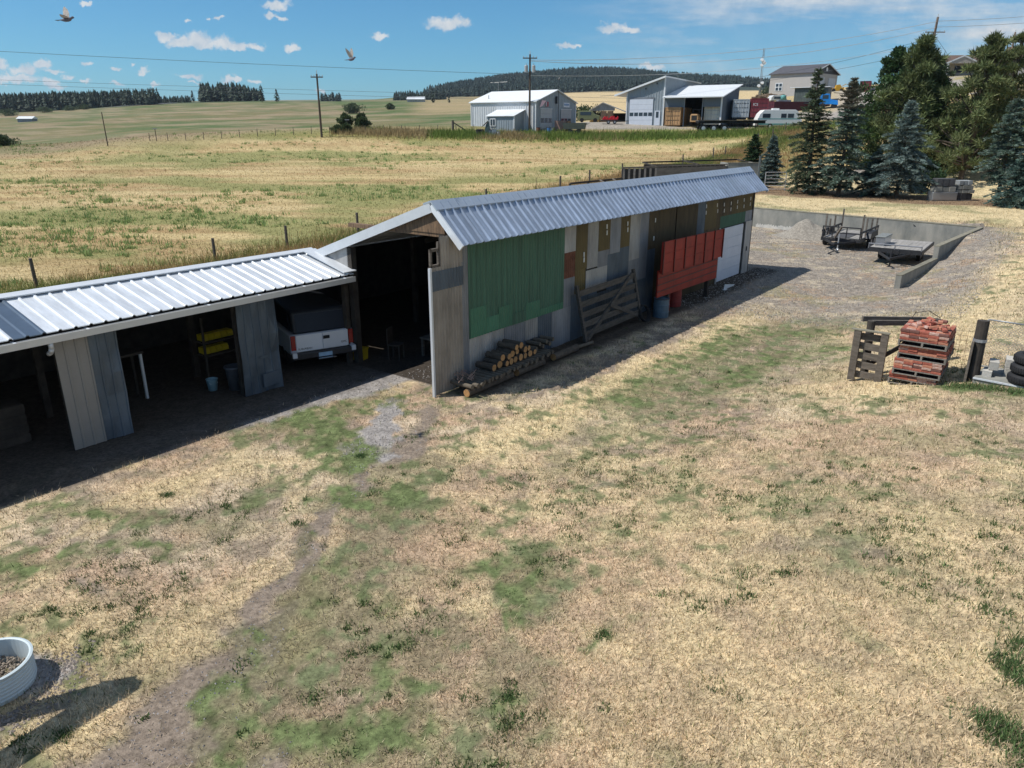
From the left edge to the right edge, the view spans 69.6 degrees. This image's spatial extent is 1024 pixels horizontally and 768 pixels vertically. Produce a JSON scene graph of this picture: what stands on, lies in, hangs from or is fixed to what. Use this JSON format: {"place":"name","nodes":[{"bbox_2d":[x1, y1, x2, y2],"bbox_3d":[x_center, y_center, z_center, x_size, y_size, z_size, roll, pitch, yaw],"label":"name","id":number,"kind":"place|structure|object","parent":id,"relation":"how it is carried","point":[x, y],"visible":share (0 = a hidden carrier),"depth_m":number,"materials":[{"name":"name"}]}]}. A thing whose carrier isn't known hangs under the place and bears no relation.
{"place":"outdoors","nodes":[
{"label":"outdoors","id":0,"kind":"place"},
{"bbox_2d":[0,399,31,449],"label":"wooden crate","id":1,"kind":"object","parent":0,"point":[14,428],"visible":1,"depth_m":15.82,"materials":[{"name":"wood"}]},
{"bbox_2d":[0,342,647,767],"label":"track gravel","id":2,"kind":"structure","parent":0,"point":[362,450],"depth_m":9.62,"materials":[{"name":"gravel"}]},
{"bbox_2d":[0,75,1023,767],"bbox_3d":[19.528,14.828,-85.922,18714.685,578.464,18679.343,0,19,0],"label":"ground","id":3,"kind":"structure","parent":0,"point":[180,407],"depth_m":13.56,"materials":[{"name":"beige plant"}]},
{"bbox_2d":[0,133,20,145],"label":"bush","id":4,"kind":"object","parent":3,"relation":"on","point":[6,140],"visible":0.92,"depth_m":102.20,"materials":[{"name":"green plant"}]},
{"bbox_2d":[0,637,36,706],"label":"ring planter","id":5,"kind":"object","parent":3,"relation":"on","point":[20,678],"visible":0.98,"depth_m":8.99,"materials":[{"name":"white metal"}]},
{"bbox_2d":[0,655,25,674],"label":"cobbles","id":6,"kind":"object","parent":5,"relation":"in","point":[9,662],"visible":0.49,"depth_m":9.27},
{"bbox_2d":[0,639,103,741],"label":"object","id":7,"kind":"object","parent":3,"relation":"on","point":[50,682],"visible":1,"depth_m":8.98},
{"bbox_2d":[0,87,162,111],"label":"forest","id":8,"kind":"object","parent":3,"relation":"on","point":[20,101],"visible":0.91,"depth_m":603.28,"materials":[{"name":"plant"}]},
{"bbox_2d":[98,347,148,401],"bbox_3d":[-9.770,-0.147,18.320,0.600,1.242,1.100,14,24,35],"label":"work table","id":9,"kind":"object","parent":3,"relation":"on","point":[130,352],"visible":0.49,"depth_m":18.51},
{"bbox_2d":[160,95,190,102],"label":"forest","id":10,"kind":"object","parent":3,"relation":"on","point":[173,99],"visible":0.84,"depth_m":660.11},
{"bbox_2d":[0,247,355,447],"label":"shed","id":11,"kind":"structure","parent":3,"relation":"on","point":[143,310],"depth_m":17.74,"materials":[{"name":"metal"}]},
{"bbox_2d":[53,330,133,449],"bbox_3d":[-8.904,0.094,15.740,0.112,2.440,1.274,14,24,35],"label":"sliding door","id":12,"kind":"structure","parent":11,"relation":"attached to","point":[90,369],"depth_m":15.71,"materials":[{"name":"metal"}]},
{"bbox_2d":[235,298,283,396],"bbox_3d":[-6.420,-0.965,18.785,0.142,2.440,1.134,14,24,35],"label":"sliding door","id":13,"kind":"structure","parent":11,"relation":"attached to","point":[257,328],"depth_m":18.77,"materials":[{"name":"metal"}]},
{"bbox_2d":[205,377,217,390],"bbox_3d":[-7.852,0.009,19.287,0.310,0.310,0.310,14,24,35],"label":"bucket","id":14,"kind":"object","parent":3,"relation":"on","point":[212,383],"visible":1,"depth_m":19.21,"materials":[{"name":"blue plastic"}]},
{"bbox_2d":[194,318,234,377],"bbox_3d":[-7.782,-0.974,19.695,0.450,1.900,1.210,14,24,35],"label":"storage rack","id":15,"kind":"object","parent":3,"relation":"on","point":[203,342],"visible":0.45,"depth_m":19.28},
{"bbox_2d":[197,81,263,101],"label":"forest","id":16,"kind":"object","parent":3,"relation":"on","point":[234,93],"visible":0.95,"depth_m":649.24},
{"bbox_2d":[223,363,239,390],"bbox_3d":[-7.279,-0.176,19.318,0.486,0.640,0.493,14,24,35],"label":"trash can","id":17,"kind":"object","parent":3,"relation":"on","point":[231,371],"visible":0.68,"depth_m":19.18,"materials":[{"name":"grey plastic"}]},
{"bbox_2d":[273,290,355,363],"bbox_3d":[-6.600,-1.949,22.778,1.823,1.707,5.400,-11,22,-29],"label":"parked truck","id":18,"kind":"object","parent":3,"relation":"on","point":[310,324],"visible":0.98,"depth_m":20.91,"materials":[{"name":"white paint"}]},
{"bbox_2d":[311,70,322,136],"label":"utility pole","id":19,"kind":"object","parent":3,"relation":"on","point":[320,120],"visible":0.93,"depth_m":98.05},
{"bbox_2d":[335,112,354,125],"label":"bush","id":20,"kind":"object","parent":3,"relation":"on","point":[340,120],"visible":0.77,"depth_m":110.88,"materials":[{"name":"green plant"}]},
{"bbox_2d":[342,102,365,113],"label":"bush","id":21,"kind":"object","parent":3,"relation":"on","point":[352,107],"visible":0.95,"depth_m":371.43,"materials":[{"name":"green plant"}]},
{"bbox_2d":[354,112,372,127],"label":"bush","id":22,"kind":"object","parent":3,"relation":"on","point":[360,120],"visible":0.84,"depth_m":104.10,"materials":[{"name":"green plant"}]},
{"bbox_2d":[0,129,746,290],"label":"field stubble","id":23,"kind":"object","parent":3,"relation":"on","point":[145,213],"visible":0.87,"depth_m":64.56,"materials":[{"name":"plant"}]},
{"bbox_2d":[0,128,751,289],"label":"field weeds","id":24,"kind":"object","parent":3,"relation":"on","point":[89,233],"visible":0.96,"depth_m":52.55,"materials":[{"name":"green plant"}]},
{"bbox_2d":[320,89,445,100],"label":"forest","id":25,"kind":"object","parent":3,"relation":"on","point":[396,96],"visible":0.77,"depth_m":847.84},
{"bbox_2d":[386,325,404,360],"bbox_3d":[-3.446,-1.212,21.826,0.400,0.950,0.400,5,20,14],"label":"chair","id":26,"kind":"object","parent":3,"relation":"on","point":[389,337],"visible":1,"depth_m":21.79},
{"bbox_2d":[0,124,848,293],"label":"verge grass","id":27,"kind":"structure","parent":3,"relation":"on","point":[782,139],"depth_m":41.99,"materials":[{"name":"plant"}]},
{"bbox_2d":[463,371,513,396],"bbox_3d":[-0.590,-0.014,19.460,0.212,0.212,1.908,14,23,34],"label":"bearer log","id":28,"kind":"object","parent":3,"relation":"on","point":[471,392],"visible":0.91,"depth_m":19.26,"materials":[{"name":"brown wood"}]},
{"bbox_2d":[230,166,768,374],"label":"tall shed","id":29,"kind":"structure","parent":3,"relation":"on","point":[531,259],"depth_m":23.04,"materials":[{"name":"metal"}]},
{"bbox_2d":[428,235,463,396],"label":"end wall","id":30,"kind":"structure","parent":29,"relation":"attached to","point":[445,281],"depth_m":18.54,"materials":[{"name":"metal"}]},
{"bbox_2d":[716,224,743,281],"bbox_3d":[9.807,-5.933,33.159,0.030,2.300,2.670,14,24,35],"label":"garage door","id":31,"kind":"structure","parent":29,"relation":"in","point":[728,265],"depth_m":33.21,"materials":[{"name":"white paint"}]},
{"bbox_2d":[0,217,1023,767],"bbox_3d":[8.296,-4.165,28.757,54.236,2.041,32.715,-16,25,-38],"label":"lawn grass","id":32,"kind":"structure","parent":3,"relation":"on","point":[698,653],"depth_m":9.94,"materials":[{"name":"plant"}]},
{"bbox_2d":[0,290,1023,767],"bbox_3d":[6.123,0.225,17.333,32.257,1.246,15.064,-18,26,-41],"label":"yard weeds","id":33,"kind":"object","parent":3,"relation":"on","point":[508,722],"visible":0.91,"depth_m":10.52,"materials":[{"name":"green plant"}]},
{"bbox_2d":[469,77,577,131],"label":"metal shop","id":34,"kind":"structure","parent":3,"relation":"on","point":[506,110],"depth_m":107.92,"materials":[{"name":"white metal"}]},
{"bbox_2d":[540,109,551,130],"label":"roll up door","id":35,"kind":"structure","parent":34,"relation":"in","point":[546,114],"depth_m":107.33,"materials":[{"name":"white metal"}]},
{"bbox_2d":[513,359,545,375],"bbox_3d":[0.503,-0.483,20.810,0.212,0.212,1.309,13,23,34],"label":"bearer log","id":36,"kind":"object","parent":3,"relation":"on","point":[523,370],"visible":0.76,"depth_m":20.65,"materials":[{"name":"brown wood"}]},
{"bbox_2d":[523,54,536,130],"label":"utility pole","id":37,"kind":"object","parent":3,"relation":"on","point":[526,70],"visible":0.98,"depth_m":103.50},
{"bbox_2d":[0,51,527,74],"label":"power line","id":38,"kind":"object","parent":37,"relation":"attached to","point":[262,64],"visible":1,"depth_m":98.29,"materials":[{"name":"metal"}]},
{"bbox_2d":[550,344,578,360],"bbox_3d":[1.596,-0.953,22.161,0.212,0.212,1.309,13,23,34],"label":"bearer log","id":39,"kind":"object","parent":3,"relation":"on","point":[564,352],"visible":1,"depth_m":21.99,"materials":[{"name":"brown wood"}]},
{"bbox_2d":[563,123,586,132],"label":"dump trailer","id":40,"kind":"object","parent":3,"relation":"on","point":[571,126],"visible":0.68,"depth_m":103.56,"materials":[{"name":"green metal"}]},
{"bbox_2d":[578,111,599,121],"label":"parked car","id":41,"kind":"object","parent":3,"relation":"on","point":[587,115],"visible":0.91,"depth_m":122.03,"materials":[{"name":"green paint"}]},
{"bbox_2d":[423,65,769,96],"bbox_3d":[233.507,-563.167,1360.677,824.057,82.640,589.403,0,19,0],"label":"forest","id":42,"kind":"object","parent":3,"relation":"on","point":[582,78],"visible":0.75,"depth_m":1237.91,"materials":[{"name":"plant"}]},
{"bbox_2d":[589,102,625,121],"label":"old barn","id":43,"kind":"structure","parent":3,"relation":"on","point":[606,109],"depth_m":140.22,"materials":[{"name":"wood"}]},
{"bbox_2d":[330,113,885,143],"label":"yard edge grass","id":44,"kind":"structure","parent":3,"relation":"on","point":[553,134],"depth_m":101.82,"materials":[{"name":"plant"}]},
{"bbox_2d":[574,269,641,341],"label":"wooden gate","id":45,"kind":"structure","parent":3,"relation":"on","point":[606,314],"depth_m":24.32,"materials":[{"name":"wood"}]},
{"bbox_2d":[622,166,656,179],"bbox_3d":[10.190,-16.168,59.124,2.761,2.600,0.650,2,19,5],"label":"slatted rack","id":46,"kind":"object","parent":3,"relation":"on","point":[629,173],"visible":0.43,"depth_m":58.84,"materials":[{"name":"grey wood"}]},
{"bbox_2d":[653,296,669,317],"bbox_3d":[5.423,-2.793,26.759,0.596,0.695,0.596,14,24,35],"label":"barrel","id":47,"kind":"object","parent":3,"relation":"on","point":[661,307],"visible":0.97,"depth_m":26.56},
{"bbox_2d":[670,290,681,306],"bbox_3d":[6.259,-3.369,28.414,0.596,0.695,0.596,14,24,35],"label":"barrel","id":48,"kind":"object","parent":3,"relation":"on","point":[675,298],"visible":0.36,"depth_m":28.20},
{"bbox_2d":[614,76,742,126],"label":"tall shop","id":49,"kind":"structure","parent":3,"relation":"on","point":[647,103],"depth_m":111.54,"materials":[{"name":"white metal"}]},
{"bbox_2d":[629,99,652,124],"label":"overhead door","id":50,"kind":"structure","parent":49,"relation":"in","point":[638,114],"depth_m":112.38,"materials":[{"name":"white paint"}]},
{"bbox_2d":[665,107,691,124],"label":"shipping container","id":51,"kind":"object","parent":3,"relation":"on","point":[673,115],"visible":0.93,"depth_m":110.21,"materials":[{"name":"beige paint"}]},
{"bbox_2d":[656,229,724,297],"bbox_3d":[6.787,-4.340,28.062,0.355,2.760,5.420,14,24,35],"label":"truck bed side","id":52,"kind":"object","parent":3,"relation":"on","point":[689,261],"visible":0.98,"depth_m":27.63,"materials":[{"name":"red paint"}]},
{"bbox_2d":[642,159,749,175],"bbox_3d":[16.754,-18.141,64.741,14.087,2.812,5.431,-11,22,-29],"label":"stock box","id":53,"kind":"object","parent":3,"relation":"on","point":[666,169],"visible":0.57,"depth_m":62.40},
{"bbox_2d":[703,107,719,124],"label":"shipping container","id":54,"kind":"object","parent":3,"relation":"on","point":[711,113],"visible":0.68,"depth_m":108.41,"materials":[{"name":"metal"}]},
{"bbox_2d":[696,120,766,130],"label":"semi trailer","id":55,"kind":"object","parent":3,"relation":"on","point":[714,126],"visible":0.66,"depth_m":104.21,"materials":[{"name":"black paint"}]},
{"bbox_2d":[730,117,746,126],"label":"container trailer","id":56,"kind":"object","parent":3,"relation":"on","point":[738,118],"visible":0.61,"depth_m":109.77,"materials":[{"name":"black paint"}]},
{"bbox_2d":[730,99,749,117],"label":"shipping container","id":57,"kind":"object","parent":56,"relation":"on","point":[739,107],"visible":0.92,"depth_m":108.47,"materials":[{"name":"metal"}]},
{"bbox_2d":[720,162,758,174],"bbox_3d":[19.936,-18.313,64.822,2.740,2.402,2.520,0,19,0],"label":"concrete bin","id":58,"kind":"object","parent":3,"relation":"on","point":[753,166],"visible":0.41,"depth_m":63.34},
{"bbox_2d":[741,132,763,177],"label":"young spruce","id":59,"kind":"object","parent":3,"relation":"on","point":[753,152],"visible":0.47,"depth_m":67.42,"materials":[{"name":"green plant"}]},
{"bbox_2d":[747,117,761,126],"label":"container trailer","id":60,"kind":"object","parent":3,"relation":"on","point":[750,124],"visible":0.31,"depth_m":109.50,"materials":[{"name":"black paint"}]},
{"bbox_2d":[747,98,768,117],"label":"shipping container","id":61,"kind":"object","parent":60,"relation":"on","point":[757,105],"visible":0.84,"depth_m":107.88,"materials":[{"name":"metal"}]},
{"bbox_2d":[759,134,785,184],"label":"young spruce","id":62,"kind":"object","parent":3,"relation":"on","point":[771,162],"visible":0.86,"depth_m":65.81,"materials":[{"name":"green plant"}]},
{"bbox_2d":[753,108,801,127],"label":"motor home","id":63,"kind":"object","parent":3,"relation":"on","point":[775,116],"visible":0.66,"depth_m":106.14,"materials":[{"name":"white paint"}]},
{"bbox_2d":[771,219,822,240],"bbox_3d":[18.714,-9.755,46.230,4.600,1.158,2.900,12,22,30],"label":"gravel heap","id":64,"kind":"object","parent":3,"relation":"on","point":[806,229],"visible":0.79,"depth_m":45.76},
{"bbox_2d":[768,101,829,110],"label":"shipping container","id":65,"kind":"object","parent":3,"relation":"on","point":[784,105],"visible":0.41,"depth_m":128.05,"materials":[{"name":"metal"}]},
{"bbox_2d":[769,64,840,95],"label":"house","id":66,"kind":"structure","parent":3,"relation":"on","point":[779,86],"depth_m":163.47,"materials":[{"name":"paint"}]},
{"bbox_2d":[777,67,839,194],"bbox_3d":[24.491,-20.276,59.456,5.008,10.051,5.968,0,19,0],"label":"spruce tree","id":67,"kind":"object","parent":3,"relation":"on","point":[802,178],"visible":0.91,"depth_m":59.32,"materials":[{"name":"green plant"}]},
{"bbox_2d":[790,86,833,101],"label":"dark container","id":68,"kind":"object","parent":3,"relation":"on","point":[799,93],"visible":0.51,"depth_m":136.00,"materials":[{"name":"grey metal"}]},
{"bbox_2d":[803,92,843,107],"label":"blue truck","id":69,"kind":"object","parent":3,"relation":"on","point":[827,99],"visible":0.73,"depth_m":127.57,"materials":[{"name":"paint"}]},
{"bbox_2d":[803,77,877,195],"bbox_3d":[26.222,-19.278,58.001,5.630,9.226,4.830,0,19,0],"label":"spruce tree","id":70,"kind":"object","parent":3,"relation":"on","point":[850,121],"visible":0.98,"depth_m":57.55,"materials":[{"name":"green plant"}]},
{"bbox_2d":[821,209,878,254],"bbox_3d":[19.100,-8.771,42.050,2.660,1.960,6.318,14,24,35],"label":"stake trailer","id":71,"kind":"object","parent":3,"relation":"on","point":[830,234],"visible":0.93,"depth_m":41.74,"materials":[{"name":"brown wood"}]},
{"bbox_2d":[681,228,1022,326],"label":"yard gravel","id":72,"kind":"structure","parent":3,"relation":"on","point":[853,286],"depth_m":32.47,"materials":[{"name":"gravel"}]},
{"bbox_2d":[752,207,979,245],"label":"retaining wall","id":73,"kind":"structure","parent":3,"relation":"on","point":[900,229],"depth_m":45.34,"materials":[{"name":"concrete"}]},
{"bbox_2d":[845,118,892,167],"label":"leafy tree","id":74,"kind":"object","parent":3,"relation":"on","point":[870,136],"visible":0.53,"depth_m":71.15,"materials":[{"name":"green plant"}]},
{"bbox_2d":[849,150,893,196],"bbox_3d":[28.854,-16.788,59.013,3.766,3.864,3.525,0,19,0],"label":"spruce tree","id":75,"kind":"object","parent":3,"relation":"on","point":[878,160],"visible":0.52,"depth_m":58.67,"materials":[{"name":"green plant"}]},
{"bbox_2d":[853,45,912,143],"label":"leafy tree","id":76,"kind":"object","parent":3,"relation":"on","point":[891,71],"visible":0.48,"depth_m":78.33,"materials":[{"name":"green plant"}]},
{"bbox_2d":[754,147,1023,230],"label":"bank grass","id":77,"kind":"structure","parent":3,"relation":"on","point":[895,204],"depth_m":51.97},
{"bbox_2d":[847,311,942,381],"bbox_3d":[9.602,-1.047,18.716,2.453,1.669,1.124,-9,21,-25],"label":"timber crib","id":78,"kind":"object","parent":3,"relation":"on","point":[866,364],"visible":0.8,"depth_m":18.34,"materials":[{"name":"wood"}]},
{"bbox_2d":[867,239,933,266],"bbox_3d":[19.887,-6.825,37.870,2.500,1.010,5.450,13,23,33],"label":"flatbed trailer","id":79,"kind":"object","parent":3,"relation":"on","point":[918,249],"visible":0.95,"depth_m":37.20,"materials":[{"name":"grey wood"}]},
{"bbox_2d":[875,233,892,245],"bbox_3d":[19.415,-7.556,38.465,0.500,0.470,1.610,14,24,35],"label":"tool box","id":80,"kind":"object","parent":79,"relation":"on","point":[883,238],"visible":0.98,"depth_m":37.98,"materials":[{"name":"metal"}]},
{"bbox_2d":[863,99,939,197],"bbox_3d":[29.982,-17.824,56.397,5.239,7.517,6.004,0,19,0],"label":"spruce tree","id":81,"kind":"object","parent":3,"relation":"on","point":[907,157],"visible":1,"depth_m":55.75,"materials":[{"name":"green plant"}]},
{"bbox_2d":[863,31,959,158],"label":"pine tree","id":82,"kind":"object","parent":3,"relation":"on","point":[922,57],"visible":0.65,"depth_m":66.61,"materials":[{"name":"green plant"}]},
{"bbox_2d":[896,370,936,384],"bbox_3d":[9.855,-0.253,17.808,0.902,0.124,1.076,14,24,35],"label":"brick","id":83,"kind":"object","parent":3,"relation":"on","point":[918,374],"depth_m":17.54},
{"bbox_2d":[891,363,948,380],"bbox_3d":[9.867,-0.387,17.785,1.020,0.135,1.200,14,24,35],"label":"pallet","id":84,"kind":"object","parent":3,"relation":"on","point":[916,372],"visible":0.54,"depth_m":17.39,"materials":[{"name":"grey wood"}]},
{"bbox_2d":[902,354,940,361],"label":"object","id":85,"kind":"object","parent":84,"relation":"on","point":[915,357],"visible":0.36,"depth_m":17.45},
{"bbox_2d":[897,348,953,364],"bbox_3d":[9.925,-0.750,17.652,1.020,0.135,1.200,14,24,35],"label":"pallet","id":86,"kind":"object","parent":85,"relation":"on","point":[922,357],"visible":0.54,"depth_m":17.27,"materials":[{"name":"grey wood"}]},
{"bbox_2d":[906,342,944,349],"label":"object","id":87,"kind":"object","parent":86,"relation":"on","point":[929,346],"visible":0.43,"depth_m":17.25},
{"bbox_2d":[898,336,954,351],"bbox_3d":[9.879,-1.053,17.534,1.020,0.135,1.200,14,24,35],"label":"pallet","id":88,"kind":"object","parent":87,"relation":"on","point":[924,343],"visible":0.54,"depth_m":17.16,"materials":[{"name":"grey wood"}]},
{"bbox_2d":[892,157,947,193],"bbox_3d":[33.535,-16.895,59.967,4.446,3.169,4.658,-15,24,-36],"label":"shrub","id":89,"kind":"object","parent":3,"relation":"on","point":[935,173],"visible":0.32,"depth_m":58.84,"materials":[{"name":"green plant"}]},
{"bbox_2d":[891,69,969,153],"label":"leafy tree","id":90,"kind":"object","parent":3,"relation":"on","point":[937,108],"visible":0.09,"depth_m":67.55,"materials":[{"name":"green plant"}]},
{"bbox_2d":[926,14,944,34],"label":"utility pole","id":91,"kind":"object","parent":3,"relation":"on","point":[936,24],"visible":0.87,"depth_m":117.79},
{"bbox_2d":[534,27,935,63],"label":"power line","id":92,"kind":"object","parent":91,"relation":"attached to","point":[740,59],"visible":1,"depth_m":111.12,"materials":[{"name":"metal"}]},
{"bbox_2d":[595,21,936,59],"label":"power line","id":93,"kind":"object","parent":91,"relation":"attached to","point":[758,49],"visible":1,"depth_m":110.92,"materials":[{"name":"metal"}]},
{"bbox_2d":[894,227,983,288],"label":"retaining wall","id":94,"kind":"structure","parent":3,"relation":"on","point":[909,275],"depth_m":33.82,"materials":[{"name":"concrete"}]},
{"bbox_2d":[926,178,957,200],"bbox_3d":[32.316,-14.568,55.158,1.806,1.622,0.860,1,19,3],"label":"stone pallet","id":95,"kind":"object","parent":3,"relation":"on","point":[944,189],"visible":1,"depth_m":54.85,"materials":[{"name":"grey stone"}]},
{"bbox_2d":[921,108,977,168],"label":"leafy tree","id":96,"kind":"object","parent":3,"relation":"on","point":[937,161],"visible":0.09,"depth_m":67.37,"materials":[{"name":"green plant"}]},
{"bbox_2d":[941,55,976,75],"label":"house","id":97,"kind":"structure","parent":3,"relation":"on","point":[958,61],"depth_m":139.49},
{"bbox_2d":[953,180,974,200],"bbox_3d":[33.775,-14.514,55.189,1.376,1.466,0.860,1,19,3],"label":"stone pallet","id":98,"kind":"object","parent":3,"relation":"on","point":[964,189],"visible":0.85,"depth_m":54.84,"materials":[{"name":"grey stone"}]},
{"bbox_2d":[915,30,1022,179],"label":"pine tree","id":99,"kind":"object","parent":3,"relation":"on","point":[990,67],"visible":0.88,"depth_m":61.60,"materials":[{"name":"green plant"}]},
{"bbox_2d":[963,319,989,381],"bbox_3d":[10.714,-0.751,16.944,0.286,1.432,0.435,14,24,35],"label":"gate post","id":100,"kind":"object","parent":3,"relation":"on","point":[975,357],"visible":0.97,"depth_m":16.89,"materials":[{"name":"wood"}]},
{"bbox_2d":[969,97,1023,204],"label":"spruce tree","id":101,"kind":"object","parent":3,"relation":"on","point":[1015,117],"visible":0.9,"depth_m":50.61,"materials":[{"name":"green plant"}]},
{"bbox_2d":[972,365,1023,387],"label":"concrete slab","id":102,"kind":"structure","parent":3,"relation":"on","point":[996,377],"depth_m":16.82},
{"bbox_2d":[1006,371,1023,385],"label":"tyre","id":103,"kind":"object","parent":102,"relation":"on","point":[1014,378],"visible":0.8,"depth_m":16.33,"materials":[{"name":"black rubber"}]},
{"bbox_2d":[1010,361,1023,375],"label":"tyre","id":104,"kind":"object","parent":103,"relation":"on","point":[1016,368],"visible":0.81,"depth_m":16.29,"materials":[{"name":"black rubber"}]},
{"bbox_2d":[981,319,1023,366],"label":"chain link gate","id":105,"kind":"structure","parent":3,"relation":"on","point":[1005,322],"depth_m":17.30,"materials":[{"name":"metal"}]},
{"bbox_2d":[983,155,1023,209],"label":"spruce tree","id":106,"kind":"object","parent":3,"relation":"on","point":[1004,196],"visible":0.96,"depth_m":49.95,"materials":[{"name":"green plant"}]},
{"bbox_2d":[987,30,1023,171],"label":"pine tree","id":107,"kind":"object","parent":3,"relation":"on","point":[1019,59],"visible":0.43,"depth_m":62.66,"materials":[{"name":"green plant"}]},
{"bbox_2d":[0,0,1023,100],"label":"sky","id":108,"kind":"structure","parent":0,"point":[483,38],"materials":[{"name":"blue"}]},
{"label":"fence post","id":109,"kind":"object","parent":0,"visible":0},
{"bbox_2d":[1,126,780,286],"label":"wire strands","id":110,"kind":"object","parent":109,"relation":"attached to","point":[292,228],"visible":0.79,"depth_m":39.55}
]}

